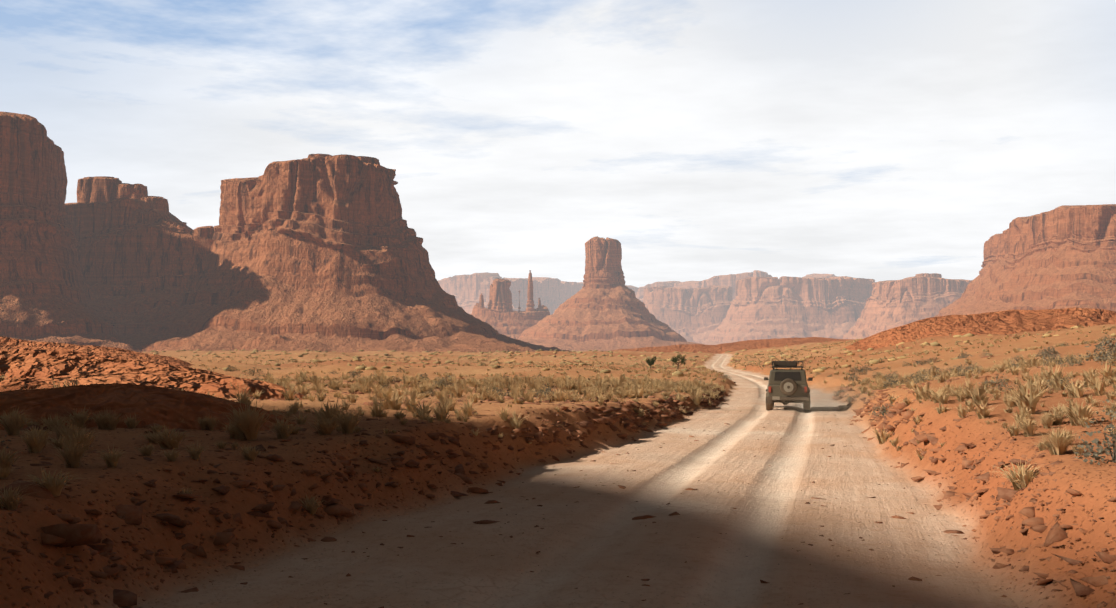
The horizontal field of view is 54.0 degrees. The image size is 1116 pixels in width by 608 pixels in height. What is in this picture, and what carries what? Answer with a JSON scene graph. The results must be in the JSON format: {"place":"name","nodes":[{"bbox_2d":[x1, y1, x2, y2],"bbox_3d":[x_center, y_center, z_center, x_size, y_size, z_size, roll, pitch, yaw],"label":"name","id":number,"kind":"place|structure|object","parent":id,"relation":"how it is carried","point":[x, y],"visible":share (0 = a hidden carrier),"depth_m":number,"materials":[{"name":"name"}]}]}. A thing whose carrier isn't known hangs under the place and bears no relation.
{"place":"outdoors","nodes":[
{"label":"outdoors","id":0,"kind":"place"},
{"bbox_2d":[0,324,1115,607],"bbox_3d":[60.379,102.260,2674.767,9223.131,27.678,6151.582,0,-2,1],"label":"desert ground","id":1,"kind":"structure","parent":0,"point":[596,544],"depth_m":15.19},
{"bbox_2d":[0,112,141,352],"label":"butte","id":2,"kind":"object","parent":1,"relation":"on","point":[45,292],"depth_m":729.52,"materials":[{"name":"brown stone"}]},
{"bbox_2d":[0,336,193,367],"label":"mound","id":3,"kind":"object","parent":1,"relation":"on","point":[7,343],"visible":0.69,"depth_m":151.65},
{"bbox_2d":[0,348,226,379],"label":"mound","id":4,"kind":"object","parent":1,"relation":"on","point":[29,362],"visible":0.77,"depth_m":45.08,"materials":[{"name":"brown stone"}]},
{"bbox_2d":[65,198,215,336],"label":"butte","id":5,"kind":"object","parent":1,"relation":"on","point":[140,261],"visible":0.42,"depth_m":813.04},
{"bbox_2d":[77,176,121,202],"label":"shoulder turret","id":6,"kind":"object","parent":5,"relation":"on","point":[96,189],"visible":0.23,"depth_m":863.18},
{"bbox_2d":[114,183,147,199],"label":"shoulder turret","id":7,"kind":"object","parent":5,"relation":"on","point":[128,190],"visible":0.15,"depth_m":865.74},
{"bbox_2d":[140,196,170,219],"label":"rock outcrop","id":8,"kind":"object","parent":5,"relation":"on","point":[158,203],"visible":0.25,"depth_m":866.07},
{"bbox_2d":[112,226,221,324],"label":"rock outcrop","id":9,"kind":"object","parent":5,"relation":"on","point":[205,231],"visible":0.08,"depth_m":832.67,"materials":[{"name":"brown stone"}]},
{"bbox_2d":[175,222,186,228],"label":"rock outcrop","id":10,"kind":"object","parent":5,"relation":"on","point":[183,224],"visible":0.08,"depth_m":867.52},
{"bbox_2d":[0,383,296,430],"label":"mound","id":11,"kind":"object","parent":1,"relation":"on","point":[168,407],"visible":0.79,"depth_m":19.98,"materials":[{"name":"brown soil"}]},
{"bbox_2d":[0,373,305,399],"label":"mound","id":12,"kind":"object","parent":1,"relation":"on","point":[206,383],"visible":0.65,"depth_m":31.84,"materials":[{"name":"orange stone"}]},
{"bbox_2d":[122,154,571,352],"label":"butte","id":13,"kind":"object","parent":1,"relation":"on","point":[326,253],"depth_m":787.22,"materials":[{"name":"brown stone"}]},
{"bbox_2d":[308,154,331,157],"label":"rock ledge","id":14,"kind":"object","parent":13,"relation":"on","point":[317,155],"visible":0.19,"depth_m":847.03,"materials":[{"name":"brown stone"}]},
{"bbox_2d":[356,156,397,184],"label":"rock ledge","id":15,"kind":"object","parent":13,"relation":"on","point":[367,159],"visible":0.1,"depth_m":846.74,"materials":[{"name":"brown stone"}]},
{"bbox_2d":[470,303,549,338],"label":"rock formation base","id":16,"kind":"object","parent":1,"relation":"on","point":[514,324],"visible":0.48,"depth_m":1722.93,"materials":[{"name":"brown stone"}]},
{"bbox_2d":[479,293,483,307],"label":"spire","id":17,"kind":"object","parent":16,"relation":"on","point":[481,300],"visible":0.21,"depth_m":1781.84,"materials":[{"name":"brown stone"}]},
{"bbox_2d":[487,283,492,308],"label":"spire cluster","id":18,"kind":"object","parent":16,"relation":"on","point":[490,297],"visible":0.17,"depth_m":1790.23,"materials":[{"name":"brown stone"}]},
{"bbox_2d":[491,278,512,311],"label":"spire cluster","id":19,"kind":"object","parent":16,"relation":"on","point":[501,297],"visible":0.48,"depth_m":1767.31,"materials":[{"name":"brown stone"}]},
{"bbox_2d":[525,270,534,311],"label":"rock spire","id":20,"kind":"object","parent":16,"relation":"on","point":[530,304],"visible":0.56,"depth_m":1769.31,"materials":[{"name":"brown stone"}]},
{"bbox_2d":[0,348,1115,514],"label":"grass tufts","id":21,"kind":"object","parent":1,"relation":"on","point":[245,425],"visible":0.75,"depth_m":24.63,"materials":[{"name":"plant"}]},
{"bbox_2d":[0,334,1115,607],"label":"scattered rocks","id":22,"kind":"object","parent":1,"relation":"on","point":[72,532],"visible":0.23,"depth_m":15.30,"materials":[{"name":"stone"}]},
{"bbox_2d":[1,333,1115,465],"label":"desert shrubs","id":23,"kind":"object","parent":1,"relation":"on","point":[1051,352],"visible":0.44,"depth_m":44.10,"materials":[{"name":"green plant"}]},
{"bbox_2d":[518,236,704,350],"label":"butte","id":24,"kind":"object","parent":1,"relation":"on","point":[604,308],"visible":0.88,"depth_m":1561.76,"materials":[{"name":"brown stone"}]},
{"bbox_2d":[150,326,1115,379],"bbox_3d":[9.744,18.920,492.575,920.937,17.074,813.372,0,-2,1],"label":"shrubs","id":25,"kind":"object","parent":1,"relation":"on","point":[676,373],"visible":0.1,"depth_m":267.61,"materials":[{"name":"green plant"}]},
{"bbox_2d":[174,325,1115,382],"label":"grass tufts","id":26,"kind":"object","parent":1,"relation":"on","point":[688,375],"visible":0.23,"depth_m":143.67,"materials":[{"name":"beige plant"}]},
{"bbox_2d":[646,356,655,367],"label":"juniper tree","id":27,"kind":"object","parent":1,"relation":"on","point":[649,362],"visible":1,"depth_m":200.09,"materials":[{"name":"green plant"}]},
{"bbox_2d":[671,355,685,368],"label":"juniper tree","id":28,"kind":"object","parent":1,"relation":"on","point":[675,360],"visible":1,"depth_m":189.02,"materials":[{"name":"green plant"}]},
{"bbox_2d":[643,285,732,342],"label":"mesa","id":29,"kind":"structure","parent":1,"relation":"on","point":[696,315],"depth_m":2893.27,"materials":[{"name":"brown stone"}]},
{"bbox_2d":[602,337,852,353],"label":"mound","id":30,"kind":"object","parent":1,"relation":"on","point":[740,345],"visible":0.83,"depth_m":530.66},
{"bbox_2d":[701,276,874,344],"bbox_3d":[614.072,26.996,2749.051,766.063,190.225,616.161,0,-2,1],"label":"mesa","id":31,"kind":"structure","parent":1,"relation":"on","point":[780,307],"depth_m":2644.76,"materials":[{"name":"brown stone"}]},
{"bbox_2d":[764,361,812,410],"bbox_3d":[10.828,3.800,51.510,2.280,2.300,4.800,-1,-2,12],"label":"jeep","id":32,"kind":"object","parent":1,"relation":"on","point":[778,379],"visible":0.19,"depth_m":49.56,"materials":[{"name":"paint"}]},
{"bbox_2d":[842,276,971,338],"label":"mesa","id":33,"kind":"structure","parent":1,"relation":"on","point":[890,304],"depth_m":2178.94,"materials":[{"name":"brown stone"}]},
{"bbox_2d":[915,273,941,277],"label":"rock ledge","id":34,"kind":"object","parent":33,"relation":"on","point":[936,275],"visible":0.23,"depth_m":2229.87,"materials":[{"name":"brown stone"}]},
{"bbox_2d":[840,307,1115,349],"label":"mound","id":35,"kind":"object","parent":1,"relation":"on","point":[1008,322],"visible":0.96,"depth_m":227.68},
{"bbox_2d":[934,204,1115,316],"bbox_3d":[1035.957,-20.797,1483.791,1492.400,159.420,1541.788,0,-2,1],"label":"mesa","id":36,"kind":"structure","parent":1,"relation":"on","point":[1062,257],"depth_m":1034.65,"materials":[{"name":"brown stone"}]},
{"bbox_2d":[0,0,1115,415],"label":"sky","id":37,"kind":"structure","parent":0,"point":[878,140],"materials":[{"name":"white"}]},
{"bbox_2d":[438,270,834,314],"bbox_3d":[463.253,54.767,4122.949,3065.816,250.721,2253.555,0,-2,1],"label":"distant mesa","id":38,"kind":"structure","parent":0,"point":[552,294],"depth_m":3345.72,"materials":[{"name":"brown stone"}]}
]}

